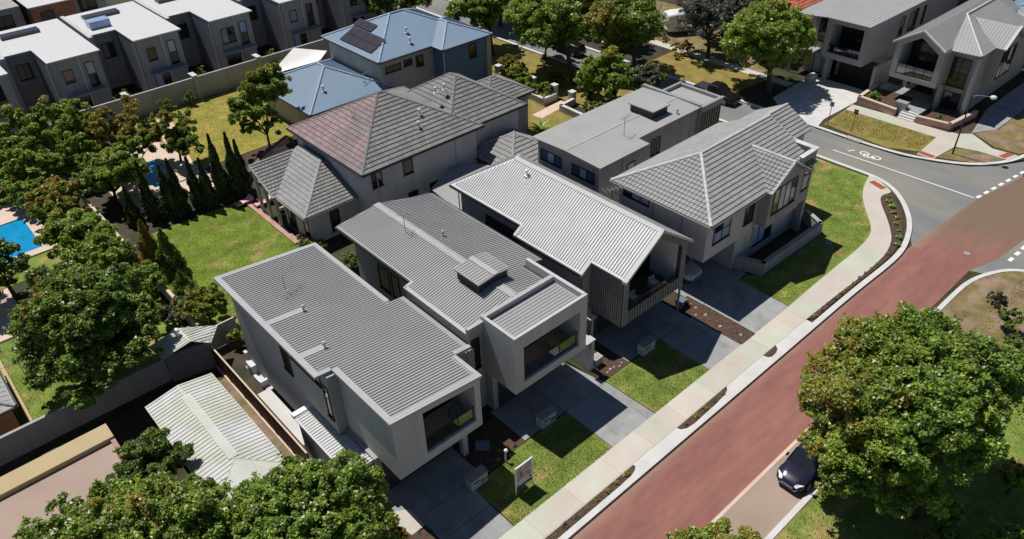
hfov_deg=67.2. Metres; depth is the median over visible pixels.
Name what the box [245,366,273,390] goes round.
side path
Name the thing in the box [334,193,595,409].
house
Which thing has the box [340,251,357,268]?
shrub
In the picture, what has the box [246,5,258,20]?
window
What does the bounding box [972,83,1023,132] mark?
driveway
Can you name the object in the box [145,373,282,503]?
garage
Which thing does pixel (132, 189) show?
pool deck
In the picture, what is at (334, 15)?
terrace house
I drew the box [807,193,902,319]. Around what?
garden bed
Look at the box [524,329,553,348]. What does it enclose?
window
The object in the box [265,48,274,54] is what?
shrub
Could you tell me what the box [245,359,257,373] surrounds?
air conditioner
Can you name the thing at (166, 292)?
garden wall
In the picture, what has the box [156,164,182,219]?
cypress tree
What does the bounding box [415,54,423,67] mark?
window
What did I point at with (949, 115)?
garden bed
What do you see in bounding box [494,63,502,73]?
stone pillar
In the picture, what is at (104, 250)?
shrub
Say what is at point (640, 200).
window
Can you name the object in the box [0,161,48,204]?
lawn
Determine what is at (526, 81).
shrub
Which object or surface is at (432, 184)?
window
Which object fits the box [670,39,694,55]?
shrub
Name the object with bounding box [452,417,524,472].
garden bed
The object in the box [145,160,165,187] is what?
pool water
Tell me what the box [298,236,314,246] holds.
shrub
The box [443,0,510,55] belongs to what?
tree
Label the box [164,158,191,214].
cypress tree
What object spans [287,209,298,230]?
window
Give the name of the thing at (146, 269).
shrub
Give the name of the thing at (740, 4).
tree
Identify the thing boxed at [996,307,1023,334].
shrub
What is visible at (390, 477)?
garage door
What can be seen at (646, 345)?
letterbox
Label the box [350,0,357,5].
window
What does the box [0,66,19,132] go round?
terrace house
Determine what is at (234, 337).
shrub
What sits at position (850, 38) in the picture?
window
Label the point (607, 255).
gabled house
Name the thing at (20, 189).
shrub
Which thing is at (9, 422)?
outhouse
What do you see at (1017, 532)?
shrub
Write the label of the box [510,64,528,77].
shrub
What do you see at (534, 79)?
stone pillar
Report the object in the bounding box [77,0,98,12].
window
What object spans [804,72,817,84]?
garden wall
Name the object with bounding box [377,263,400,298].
window
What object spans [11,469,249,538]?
tree
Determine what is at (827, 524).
grass
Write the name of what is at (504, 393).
garage door
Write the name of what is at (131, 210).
cypress tree
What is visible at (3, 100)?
window
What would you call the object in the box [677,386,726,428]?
garden bed
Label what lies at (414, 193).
window
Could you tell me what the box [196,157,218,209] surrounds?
cypress tree
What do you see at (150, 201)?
cypress tree
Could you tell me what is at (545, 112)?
garden path
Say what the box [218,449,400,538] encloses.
tree
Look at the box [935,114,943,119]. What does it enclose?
shrub
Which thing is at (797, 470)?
parked car
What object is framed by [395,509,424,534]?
garden path
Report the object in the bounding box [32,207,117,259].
shrub
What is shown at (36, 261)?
lawn
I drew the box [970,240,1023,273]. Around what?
road
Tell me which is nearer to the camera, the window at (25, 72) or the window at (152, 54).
the window at (25, 72)
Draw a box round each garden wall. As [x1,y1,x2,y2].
[0,360,32,421]
[61,174,215,349]
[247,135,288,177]
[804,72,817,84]
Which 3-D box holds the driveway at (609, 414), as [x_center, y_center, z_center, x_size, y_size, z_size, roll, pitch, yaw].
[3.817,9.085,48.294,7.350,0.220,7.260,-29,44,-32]
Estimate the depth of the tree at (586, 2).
99.05 m
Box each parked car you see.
[556,41,586,57]
[682,255,701,282]
[776,435,825,492]
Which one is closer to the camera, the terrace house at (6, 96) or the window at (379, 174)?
the window at (379, 174)
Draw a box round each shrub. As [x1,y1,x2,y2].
[3,172,45,209]
[24,175,90,219]
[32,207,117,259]
[61,228,138,276]
[114,89,130,98]
[123,259,167,298]
[155,99,176,111]
[157,296,183,323]
[176,282,227,323]
[182,90,194,104]
[194,65,206,75]
[225,328,243,347]
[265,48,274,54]
[296,234,305,244]
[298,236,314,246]
[303,236,328,249]
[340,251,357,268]
[391,526,408,538]
[497,53,526,68]
[499,66,521,81]
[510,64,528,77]
[513,73,534,87]
[533,81,553,96]
[544,70,568,84]
[580,89,605,108]
[587,101,605,111]
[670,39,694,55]
[682,299,690,308]
[868,91,880,100]
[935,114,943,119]
[978,516,1023,538]
[986,291,1007,307]
[993,457,1023,494]
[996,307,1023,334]
[1003,334,1023,352]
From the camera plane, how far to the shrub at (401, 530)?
40.78 m
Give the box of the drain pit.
[845,135,862,143]
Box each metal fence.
[210,345,308,464]
[212,316,237,348]
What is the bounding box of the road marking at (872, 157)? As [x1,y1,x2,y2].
[848,150,880,159]
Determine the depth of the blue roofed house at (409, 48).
83.80 m
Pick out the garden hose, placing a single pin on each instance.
(422, 528)
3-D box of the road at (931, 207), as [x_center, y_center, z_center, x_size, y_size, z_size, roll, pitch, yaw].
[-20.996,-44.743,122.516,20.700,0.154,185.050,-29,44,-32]
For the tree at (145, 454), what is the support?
on the terrain at (130, 420)
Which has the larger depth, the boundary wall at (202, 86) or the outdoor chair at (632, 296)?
the boundary wall at (202, 86)
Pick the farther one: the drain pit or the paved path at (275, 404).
the drain pit
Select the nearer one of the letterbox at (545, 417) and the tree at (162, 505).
the tree at (162, 505)
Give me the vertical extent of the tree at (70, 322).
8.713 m
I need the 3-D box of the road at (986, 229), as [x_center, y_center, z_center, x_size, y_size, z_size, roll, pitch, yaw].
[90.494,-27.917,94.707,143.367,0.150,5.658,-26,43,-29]
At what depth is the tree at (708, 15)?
90.97 m
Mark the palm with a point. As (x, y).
(540, 128)
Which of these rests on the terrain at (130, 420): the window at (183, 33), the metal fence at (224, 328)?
the metal fence at (224, 328)
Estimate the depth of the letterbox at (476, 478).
43.63 m
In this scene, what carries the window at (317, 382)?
in the flat roofed house at (342, 356)
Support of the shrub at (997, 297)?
on the lawn at (974, 305)
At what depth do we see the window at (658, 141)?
66.53 m
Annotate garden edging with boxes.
[246,202,298,243]
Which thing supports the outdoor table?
on the flat roofed house at (342, 356)
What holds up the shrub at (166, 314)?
on the lawn at (164, 329)
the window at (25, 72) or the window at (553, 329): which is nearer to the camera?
the window at (553, 329)
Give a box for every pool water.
[0,219,41,256]
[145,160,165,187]
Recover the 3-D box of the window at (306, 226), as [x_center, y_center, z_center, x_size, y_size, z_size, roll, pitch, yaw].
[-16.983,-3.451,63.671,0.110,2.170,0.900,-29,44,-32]
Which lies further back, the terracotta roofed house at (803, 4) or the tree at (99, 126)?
the terracotta roofed house at (803, 4)
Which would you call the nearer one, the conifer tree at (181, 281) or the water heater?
the water heater
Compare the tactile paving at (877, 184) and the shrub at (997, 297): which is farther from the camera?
the tactile paving at (877, 184)
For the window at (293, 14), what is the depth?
97.65 m
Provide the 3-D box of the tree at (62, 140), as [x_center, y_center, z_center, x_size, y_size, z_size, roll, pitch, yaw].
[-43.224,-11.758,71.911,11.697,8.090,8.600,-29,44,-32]
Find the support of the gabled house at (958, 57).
on the terrain at (753, 94)
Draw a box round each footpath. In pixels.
[499,175,890,538]
[625,31,793,86]
[845,105,1017,160]
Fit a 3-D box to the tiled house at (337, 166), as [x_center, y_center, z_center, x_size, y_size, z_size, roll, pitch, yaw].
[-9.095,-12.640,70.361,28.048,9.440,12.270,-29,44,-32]
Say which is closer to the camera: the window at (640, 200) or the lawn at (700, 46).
the window at (640, 200)
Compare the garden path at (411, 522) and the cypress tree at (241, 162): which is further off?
the cypress tree at (241, 162)
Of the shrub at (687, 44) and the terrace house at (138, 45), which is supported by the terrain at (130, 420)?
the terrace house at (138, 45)
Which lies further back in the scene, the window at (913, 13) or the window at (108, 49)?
the window at (108, 49)
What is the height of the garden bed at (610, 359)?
0.218 m
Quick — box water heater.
[253,374,268,387]
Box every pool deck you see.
[0,202,56,257]
[111,148,185,201]
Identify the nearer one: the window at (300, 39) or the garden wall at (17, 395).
the garden wall at (17, 395)
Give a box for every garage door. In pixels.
[381,447,449,489]
[498,368,555,406]
[598,315,612,332]
[837,62,878,83]
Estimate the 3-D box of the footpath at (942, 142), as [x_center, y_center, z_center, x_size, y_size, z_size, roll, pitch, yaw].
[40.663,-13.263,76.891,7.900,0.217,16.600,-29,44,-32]
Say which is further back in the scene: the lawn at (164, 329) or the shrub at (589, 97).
the shrub at (589, 97)
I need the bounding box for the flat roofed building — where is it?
[0,423,126,538]
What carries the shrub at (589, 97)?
on the terrain at (130, 420)
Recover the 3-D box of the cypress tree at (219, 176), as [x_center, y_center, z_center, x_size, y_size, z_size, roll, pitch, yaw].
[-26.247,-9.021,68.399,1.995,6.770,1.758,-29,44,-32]
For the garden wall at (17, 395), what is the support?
on the terrain at (130, 420)
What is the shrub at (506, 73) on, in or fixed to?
on the lawn at (557, 117)
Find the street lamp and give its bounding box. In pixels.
[952,95,996,153]
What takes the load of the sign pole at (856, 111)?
on the terrain at (753, 94)
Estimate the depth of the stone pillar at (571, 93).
84.51 m
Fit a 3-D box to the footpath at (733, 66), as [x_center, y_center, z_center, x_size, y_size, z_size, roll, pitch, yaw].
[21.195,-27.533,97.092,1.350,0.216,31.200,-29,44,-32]
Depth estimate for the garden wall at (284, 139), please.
76.78 m
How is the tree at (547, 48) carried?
on the lawn at (539, 67)
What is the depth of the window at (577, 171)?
62.12 m
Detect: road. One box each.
[416,0,1023,244]
[570,246,968,538]
[912,177,1023,270]
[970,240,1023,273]
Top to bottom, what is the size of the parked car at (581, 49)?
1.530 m
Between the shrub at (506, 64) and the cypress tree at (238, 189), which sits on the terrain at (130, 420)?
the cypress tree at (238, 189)
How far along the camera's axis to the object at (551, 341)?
47.71 m
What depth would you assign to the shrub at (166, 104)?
84.89 m
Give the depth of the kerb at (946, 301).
57.82 m
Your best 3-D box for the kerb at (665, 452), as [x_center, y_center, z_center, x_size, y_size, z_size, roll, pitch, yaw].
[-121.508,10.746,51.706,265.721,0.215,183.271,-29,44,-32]
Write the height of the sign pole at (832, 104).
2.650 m
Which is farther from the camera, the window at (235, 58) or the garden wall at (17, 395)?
the window at (235, 58)
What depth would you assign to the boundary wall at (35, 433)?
48.13 m
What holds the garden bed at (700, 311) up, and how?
on the terrain at (130, 420)
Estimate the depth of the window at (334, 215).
64.38 m
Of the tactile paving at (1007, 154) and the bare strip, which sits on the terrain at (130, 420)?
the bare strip
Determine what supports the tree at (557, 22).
on the lawn at (539, 67)
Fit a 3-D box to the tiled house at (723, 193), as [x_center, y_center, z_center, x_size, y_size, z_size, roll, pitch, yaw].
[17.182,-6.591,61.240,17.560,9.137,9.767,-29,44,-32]
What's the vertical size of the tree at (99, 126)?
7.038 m
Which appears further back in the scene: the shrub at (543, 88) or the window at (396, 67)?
the shrub at (543, 88)
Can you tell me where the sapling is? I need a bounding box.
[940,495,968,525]
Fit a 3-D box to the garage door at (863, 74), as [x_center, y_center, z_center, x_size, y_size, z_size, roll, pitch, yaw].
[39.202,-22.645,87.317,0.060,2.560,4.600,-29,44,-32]
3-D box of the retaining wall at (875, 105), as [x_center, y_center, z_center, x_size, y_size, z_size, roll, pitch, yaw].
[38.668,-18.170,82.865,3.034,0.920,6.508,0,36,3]
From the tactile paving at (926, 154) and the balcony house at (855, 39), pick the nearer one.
the tactile paving at (926, 154)
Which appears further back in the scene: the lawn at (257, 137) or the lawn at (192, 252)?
the lawn at (257, 137)
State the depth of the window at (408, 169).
64.52 m
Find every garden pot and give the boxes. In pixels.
[475,440,489,450]
[594,352,602,367]
[675,296,687,309]
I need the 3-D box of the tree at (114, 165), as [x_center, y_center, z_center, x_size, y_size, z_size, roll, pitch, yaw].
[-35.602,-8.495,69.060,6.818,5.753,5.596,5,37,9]
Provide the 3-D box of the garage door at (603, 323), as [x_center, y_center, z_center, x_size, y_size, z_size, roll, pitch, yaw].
[7.907,2.458,54.910,5.100,2.360,0.060,-29,44,-32]
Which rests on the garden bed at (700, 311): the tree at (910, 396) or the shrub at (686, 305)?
the shrub at (686, 305)
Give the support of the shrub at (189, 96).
on the lawn at (257, 137)
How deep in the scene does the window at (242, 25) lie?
94.22 m
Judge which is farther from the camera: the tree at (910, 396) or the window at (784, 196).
the window at (784, 196)
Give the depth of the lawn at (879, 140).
77.50 m
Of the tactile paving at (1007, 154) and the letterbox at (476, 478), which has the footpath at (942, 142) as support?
the tactile paving at (1007, 154)
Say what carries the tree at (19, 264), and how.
on the terrain at (130, 420)
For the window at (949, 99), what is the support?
in the gabled house at (958, 57)
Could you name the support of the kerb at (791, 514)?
on the ground at (967, 276)
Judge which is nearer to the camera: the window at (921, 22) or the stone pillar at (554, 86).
the stone pillar at (554, 86)
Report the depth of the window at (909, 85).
83.70 m
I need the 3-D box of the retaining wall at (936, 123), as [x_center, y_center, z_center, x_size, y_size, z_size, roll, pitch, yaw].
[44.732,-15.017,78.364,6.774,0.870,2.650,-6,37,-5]
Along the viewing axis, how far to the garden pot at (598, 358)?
51.35 m
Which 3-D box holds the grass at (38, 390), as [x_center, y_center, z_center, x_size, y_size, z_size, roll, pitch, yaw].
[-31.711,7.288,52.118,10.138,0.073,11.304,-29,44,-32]
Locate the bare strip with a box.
[219,378,291,456]
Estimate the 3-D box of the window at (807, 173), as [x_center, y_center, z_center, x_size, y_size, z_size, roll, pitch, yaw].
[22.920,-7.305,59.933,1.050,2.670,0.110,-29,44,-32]
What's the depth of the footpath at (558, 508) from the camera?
49.79 m
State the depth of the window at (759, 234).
60.85 m
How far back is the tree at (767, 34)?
81.57 m
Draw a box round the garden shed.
[149,325,216,381]
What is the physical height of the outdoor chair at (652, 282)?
0.660 m
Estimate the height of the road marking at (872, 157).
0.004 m
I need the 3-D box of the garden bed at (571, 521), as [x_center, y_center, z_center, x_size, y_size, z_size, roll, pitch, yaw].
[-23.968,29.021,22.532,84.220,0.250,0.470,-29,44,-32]
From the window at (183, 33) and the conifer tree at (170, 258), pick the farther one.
the window at (183, 33)
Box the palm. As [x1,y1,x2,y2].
[524,115,553,134]
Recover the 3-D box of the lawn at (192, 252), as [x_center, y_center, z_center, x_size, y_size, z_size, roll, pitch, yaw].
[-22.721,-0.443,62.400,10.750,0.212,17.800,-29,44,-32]
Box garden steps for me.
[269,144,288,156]
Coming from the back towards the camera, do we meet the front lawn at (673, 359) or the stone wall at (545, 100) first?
the stone wall at (545, 100)
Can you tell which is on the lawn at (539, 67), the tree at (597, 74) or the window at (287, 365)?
the tree at (597, 74)
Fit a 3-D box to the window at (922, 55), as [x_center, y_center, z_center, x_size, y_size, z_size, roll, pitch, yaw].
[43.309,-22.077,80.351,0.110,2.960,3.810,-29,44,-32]
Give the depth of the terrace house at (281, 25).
99.02 m
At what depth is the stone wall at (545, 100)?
85.18 m
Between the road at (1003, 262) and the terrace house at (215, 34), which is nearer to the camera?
the road at (1003, 262)
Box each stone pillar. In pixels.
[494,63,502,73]
[530,76,536,88]
[550,82,558,97]
[568,89,576,102]
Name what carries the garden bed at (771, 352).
on the ground at (967, 276)
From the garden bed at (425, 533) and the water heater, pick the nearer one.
the garden bed at (425, 533)
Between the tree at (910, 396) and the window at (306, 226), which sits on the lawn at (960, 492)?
the tree at (910, 396)
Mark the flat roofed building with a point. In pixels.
(76, 467)
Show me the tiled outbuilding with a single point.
(505, 146)
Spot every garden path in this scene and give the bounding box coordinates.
[157,119,193,168]
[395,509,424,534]
[533,101,563,118]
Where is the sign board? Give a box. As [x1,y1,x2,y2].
[514,456,532,495]
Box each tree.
[0,94,111,202]
[0,236,30,299]
[1,261,164,409]
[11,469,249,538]
[71,146,151,203]
[78,94,162,157]
[105,426,194,490]
[111,122,164,158]
[122,186,144,227]
[133,160,162,222]
[136,219,158,270]
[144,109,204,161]
[154,228,188,280]
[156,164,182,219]
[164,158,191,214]
[171,269,197,298]
[184,156,206,210]
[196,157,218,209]
[206,133,234,203]
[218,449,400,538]
[223,131,248,198]
[227,62,292,147]
[232,138,251,191]
[362,0,432,15]
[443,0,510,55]
[498,0,520,25]
[502,0,589,85]
[569,0,594,7]
[573,45,633,100]
[582,0,669,67]
[665,516,761,538]
[674,0,734,58]
[698,0,751,41]
[719,0,818,94]
[785,1,804,15]
[795,301,1023,519]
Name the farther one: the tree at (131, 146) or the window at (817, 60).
the window at (817, 60)
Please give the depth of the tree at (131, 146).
72.36 m
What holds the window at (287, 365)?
in the flat roofed house at (342, 356)
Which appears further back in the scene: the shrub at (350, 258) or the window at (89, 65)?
the window at (89, 65)
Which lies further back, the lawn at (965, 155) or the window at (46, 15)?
the window at (46, 15)
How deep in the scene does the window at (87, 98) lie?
85.31 m
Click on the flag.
(610, 194)
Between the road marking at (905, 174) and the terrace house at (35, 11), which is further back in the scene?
the terrace house at (35, 11)
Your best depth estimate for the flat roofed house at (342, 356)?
43.63 m
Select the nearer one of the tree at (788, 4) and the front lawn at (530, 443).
the front lawn at (530, 443)
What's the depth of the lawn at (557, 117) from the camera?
82.55 m
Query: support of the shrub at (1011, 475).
on the lawn at (960, 492)
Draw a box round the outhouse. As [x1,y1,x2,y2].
[0,372,20,435]
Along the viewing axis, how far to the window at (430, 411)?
43.99 m
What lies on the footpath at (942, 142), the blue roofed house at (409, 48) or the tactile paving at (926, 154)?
the tactile paving at (926, 154)
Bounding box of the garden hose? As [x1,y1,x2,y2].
[417,527,433,538]
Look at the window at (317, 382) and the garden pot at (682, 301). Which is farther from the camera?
the garden pot at (682, 301)
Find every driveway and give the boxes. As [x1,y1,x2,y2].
[384,447,513,538]
[491,363,654,446]
[593,301,740,369]
[674,258,787,332]
[773,76,863,125]
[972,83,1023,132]
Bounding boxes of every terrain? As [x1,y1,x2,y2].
[0,0,906,538]
[502,0,1023,166]
[773,272,1023,538]
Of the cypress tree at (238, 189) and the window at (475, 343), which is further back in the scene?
the cypress tree at (238, 189)
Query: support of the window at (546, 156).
in the flat roofed house at (597, 149)
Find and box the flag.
[608,190,618,198]
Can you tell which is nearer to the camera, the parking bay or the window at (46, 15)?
the parking bay
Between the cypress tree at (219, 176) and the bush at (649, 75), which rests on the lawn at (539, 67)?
the bush at (649, 75)
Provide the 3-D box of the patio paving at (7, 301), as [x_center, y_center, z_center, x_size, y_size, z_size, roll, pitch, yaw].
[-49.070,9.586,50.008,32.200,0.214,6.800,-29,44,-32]
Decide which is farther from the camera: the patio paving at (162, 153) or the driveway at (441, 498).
the patio paving at (162, 153)
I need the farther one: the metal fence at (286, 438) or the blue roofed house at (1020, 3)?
the blue roofed house at (1020, 3)
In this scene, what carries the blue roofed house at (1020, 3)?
on the terrain at (753, 94)
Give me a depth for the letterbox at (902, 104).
80.48 m
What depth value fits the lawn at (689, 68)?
91.20 m
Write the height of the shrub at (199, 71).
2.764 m
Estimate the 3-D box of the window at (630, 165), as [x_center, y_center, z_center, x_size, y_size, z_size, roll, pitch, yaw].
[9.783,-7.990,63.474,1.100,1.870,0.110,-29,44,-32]
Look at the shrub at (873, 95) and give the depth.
82.21 m
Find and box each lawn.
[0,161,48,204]
[0,197,84,289]
[0,276,186,425]
[135,88,293,167]
[151,204,299,335]
[476,413,611,524]
[491,38,720,122]
[492,72,572,135]
[605,340,708,412]
[642,51,764,92]
[653,0,803,72]
[740,158,870,305]
[776,394,1023,538]
[824,110,935,151]
[937,148,1003,162]
[942,275,1023,378]
[974,111,1023,154]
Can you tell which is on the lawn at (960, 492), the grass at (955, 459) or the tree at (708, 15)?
the grass at (955, 459)
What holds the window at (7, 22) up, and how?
in the terrace house at (11, 16)
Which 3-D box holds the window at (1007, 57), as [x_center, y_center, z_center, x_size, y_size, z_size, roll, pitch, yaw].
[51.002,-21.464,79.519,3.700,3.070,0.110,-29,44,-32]
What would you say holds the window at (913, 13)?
in the balcony house at (855, 39)
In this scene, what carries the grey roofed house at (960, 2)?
on the terrain at (753, 94)
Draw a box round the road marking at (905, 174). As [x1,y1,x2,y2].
[834,150,973,197]
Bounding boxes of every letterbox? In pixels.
[464,464,487,491]
[535,405,556,429]
[637,335,656,355]
[895,99,909,113]
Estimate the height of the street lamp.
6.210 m
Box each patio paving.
[0,288,16,341]
[105,142,213,213]
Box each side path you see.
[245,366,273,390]
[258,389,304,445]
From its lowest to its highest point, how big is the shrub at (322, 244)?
1.511 m
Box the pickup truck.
[694,81,740,105]
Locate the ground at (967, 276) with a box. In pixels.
[905,160,1023,309]
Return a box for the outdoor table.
[447,403,462,421]
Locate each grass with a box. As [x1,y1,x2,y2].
[0,341,134,424]
[786,501,876,538]
[826,279,1023,538]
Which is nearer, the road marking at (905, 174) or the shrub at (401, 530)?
the shrub at (401, 530)
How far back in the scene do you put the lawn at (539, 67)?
93.45 m
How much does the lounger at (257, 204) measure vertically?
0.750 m
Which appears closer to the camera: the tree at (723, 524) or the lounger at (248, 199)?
the tree at (723, 524)
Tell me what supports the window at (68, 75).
in the terrace house at (56, 60)
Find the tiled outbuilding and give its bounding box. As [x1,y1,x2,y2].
[476,129,537,164]
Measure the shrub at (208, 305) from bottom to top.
3.477 m
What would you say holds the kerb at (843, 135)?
on the ground at (967, 276)
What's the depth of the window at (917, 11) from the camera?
88.55 m
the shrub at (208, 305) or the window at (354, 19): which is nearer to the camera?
the shrub at (208, 305)
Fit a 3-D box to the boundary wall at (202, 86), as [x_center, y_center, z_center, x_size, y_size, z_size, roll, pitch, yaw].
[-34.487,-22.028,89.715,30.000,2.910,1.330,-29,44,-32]
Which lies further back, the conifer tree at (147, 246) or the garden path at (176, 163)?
the garden path at (176, 163)
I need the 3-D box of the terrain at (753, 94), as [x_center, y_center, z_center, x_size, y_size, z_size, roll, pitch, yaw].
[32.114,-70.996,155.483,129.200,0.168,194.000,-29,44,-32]
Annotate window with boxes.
[0,14,16,30]
[0,85,8,111]
[15,63,35,81]
[40,10,55,20]
[62,69,76,84]
[75,95,93,111]
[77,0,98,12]
[84,61,101,86]
[100,41,117,59]
[146,47,158,61]
[155,72,172,86]
[166,39,179,63]
[175,23,190,39]
[220,26,236,44]
[226,52,242,65]
[238,20,250,44]
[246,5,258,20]
[278,344,293,376]
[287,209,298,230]
[289,9,298,22]
[289,356,321,388]
[293,33,307,46]
[303,221,310,236]
[305,3,314,25]
[321,384,335,421]
[329,208,340,232]
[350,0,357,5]
[352,16,364,22]
[371,171,383,189]
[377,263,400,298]
[385,62,401,74]
[402,158,414,176]
[403,58,412,67]
[408,189,418,197]
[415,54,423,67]
[422,399,450,417]
[430,180,437,193]
[468,42,477,59]
[471,337,482,369]
[485,214,518,243]
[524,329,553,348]
[539,148,561,168]
[571,163,594,184]
[622,189,648,207]
[627,160,635,169]
[630,255,648,280]
[650,138,655,157]
[655,135,660,154]
[712,218,731,246]
[742,202,755,226]
[750,224,771,248]
[770,176,798,216]
[800,158,813,192]
[810,53,821,73]
[816,18,828,41]
[837,26,864,52]
[897,15,906,36]
[906,11,915,31]
[906,40,938,72]
[906,81,933,94]
[910,7,919,31]
[919,5,927,24]
[939,90,960,109]
[945,56,972,89]
[993,42,1018,80]
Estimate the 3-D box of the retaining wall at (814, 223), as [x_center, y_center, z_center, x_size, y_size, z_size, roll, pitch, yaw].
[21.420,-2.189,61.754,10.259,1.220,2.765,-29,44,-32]
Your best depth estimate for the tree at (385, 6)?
102.58 m
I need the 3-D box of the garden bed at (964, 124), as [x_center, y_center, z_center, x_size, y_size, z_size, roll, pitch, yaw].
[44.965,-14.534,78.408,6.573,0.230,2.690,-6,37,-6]
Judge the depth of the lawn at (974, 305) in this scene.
55.48 m
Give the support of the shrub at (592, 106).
on the terrain at (130, 420)
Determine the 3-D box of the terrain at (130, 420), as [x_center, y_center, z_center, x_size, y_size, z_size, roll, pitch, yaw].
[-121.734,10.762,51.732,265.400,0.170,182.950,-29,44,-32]
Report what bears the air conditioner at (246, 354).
attached to the flat roofed house at (342, 356)
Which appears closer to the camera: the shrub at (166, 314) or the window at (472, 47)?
the shrub at (166, 314)
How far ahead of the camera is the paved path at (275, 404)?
49.01 m
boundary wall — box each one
[0,358,171,465]
[80,39,330,125]
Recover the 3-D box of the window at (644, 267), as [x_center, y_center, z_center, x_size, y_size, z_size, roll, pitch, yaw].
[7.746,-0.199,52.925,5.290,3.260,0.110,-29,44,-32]
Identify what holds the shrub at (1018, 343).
on the lawn at (974, 305)
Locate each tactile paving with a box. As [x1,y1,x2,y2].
[870,180,885,188]
[918,151,934,157]
[999,152,1013,157]
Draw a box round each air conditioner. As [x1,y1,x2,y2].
[243,350,248,358]
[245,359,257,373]
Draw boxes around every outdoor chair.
[278,202,284,209]
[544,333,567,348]
[628,290,639,304]
[647,274,659,288]
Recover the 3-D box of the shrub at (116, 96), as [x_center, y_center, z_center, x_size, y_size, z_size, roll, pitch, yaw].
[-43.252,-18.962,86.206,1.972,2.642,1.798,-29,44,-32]
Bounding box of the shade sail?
[279,47,328,70]
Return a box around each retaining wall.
[732,209,823,275]
[856,85,896,115]
[914,110,978,130]
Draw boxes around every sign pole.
[827,101,834,125]
[851,109,858,131]
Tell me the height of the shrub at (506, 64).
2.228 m
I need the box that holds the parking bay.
[715,424,822,538]
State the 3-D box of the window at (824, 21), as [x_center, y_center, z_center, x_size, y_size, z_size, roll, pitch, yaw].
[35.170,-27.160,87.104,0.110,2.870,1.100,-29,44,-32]
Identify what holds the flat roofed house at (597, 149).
on the terrain at (130, 420)
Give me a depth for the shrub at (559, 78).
87.79 m
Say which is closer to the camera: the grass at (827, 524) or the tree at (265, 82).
the grass at (827, 524)
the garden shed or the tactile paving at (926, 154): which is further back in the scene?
the tactile paving at (926, 154)
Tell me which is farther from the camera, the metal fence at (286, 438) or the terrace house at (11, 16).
the terrace house at (11, 16)
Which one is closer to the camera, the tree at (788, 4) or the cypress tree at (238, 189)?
the cypress tree at (238, 189)
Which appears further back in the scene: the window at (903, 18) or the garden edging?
the window at (903, 18)
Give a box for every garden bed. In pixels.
[391,525,437,538]
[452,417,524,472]
[545,465,634,538]
[571,341,628,381]
[672,296,754,343]
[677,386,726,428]
[763,345,776,356]
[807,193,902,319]
[864,88,912,113]
[921,118,977,132]
[925,106,969,121]
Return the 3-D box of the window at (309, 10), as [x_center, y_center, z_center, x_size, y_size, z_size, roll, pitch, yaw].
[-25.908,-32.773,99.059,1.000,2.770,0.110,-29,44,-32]
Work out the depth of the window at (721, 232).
55.32 m
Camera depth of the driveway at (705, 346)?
53.78 m
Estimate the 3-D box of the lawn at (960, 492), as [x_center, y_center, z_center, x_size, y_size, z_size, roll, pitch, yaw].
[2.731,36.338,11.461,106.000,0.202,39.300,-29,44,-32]
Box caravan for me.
[662,8,702,33]
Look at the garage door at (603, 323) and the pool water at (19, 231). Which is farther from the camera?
the pool water at (19, 231)
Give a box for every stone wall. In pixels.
[528,92,557,105]
[559,98,583,117]
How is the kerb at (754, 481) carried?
on the ground at (967, 276)
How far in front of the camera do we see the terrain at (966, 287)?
57.59 m
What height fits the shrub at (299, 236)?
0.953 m
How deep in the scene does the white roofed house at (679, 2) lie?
110.99 m
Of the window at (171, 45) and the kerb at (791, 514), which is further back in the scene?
the window at (171, 45)
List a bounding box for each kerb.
[413,6,911,538]
[446,0,1023,165]
[705,421,814,527]
[764,478,824,538]
[934,269,1023,311]
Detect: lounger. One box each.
[233,194,253,208]
[253,194,273,207]
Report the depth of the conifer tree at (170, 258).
59.80 m
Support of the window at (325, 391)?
in the flat roofed house at (342, 356)
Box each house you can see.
[0,0,25,30]
[0,18,113,115]
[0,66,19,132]
[12,0,106,24]
[60,1,190,93]
[134,0,257,69]
[213,242,482,492]
[231,0,322,50]
[248,72,535,241]
[267,8,493,123]
[316,0,377,30]
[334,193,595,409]
[421,154,693,336]
[532,81,723,202]
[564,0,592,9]
[609,103,819,268]
[674,0,757,5]
[785,0,822,52]
[786,0,958,87]
[879,0,1023,121]
[957,0,968,6]
[1013,0,1023,66]
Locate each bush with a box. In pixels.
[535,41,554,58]
[629,60,669,90]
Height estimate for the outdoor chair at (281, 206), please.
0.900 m
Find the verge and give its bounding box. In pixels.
[543,320,811,538]
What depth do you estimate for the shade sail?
90.10 m
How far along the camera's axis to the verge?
49.47 m

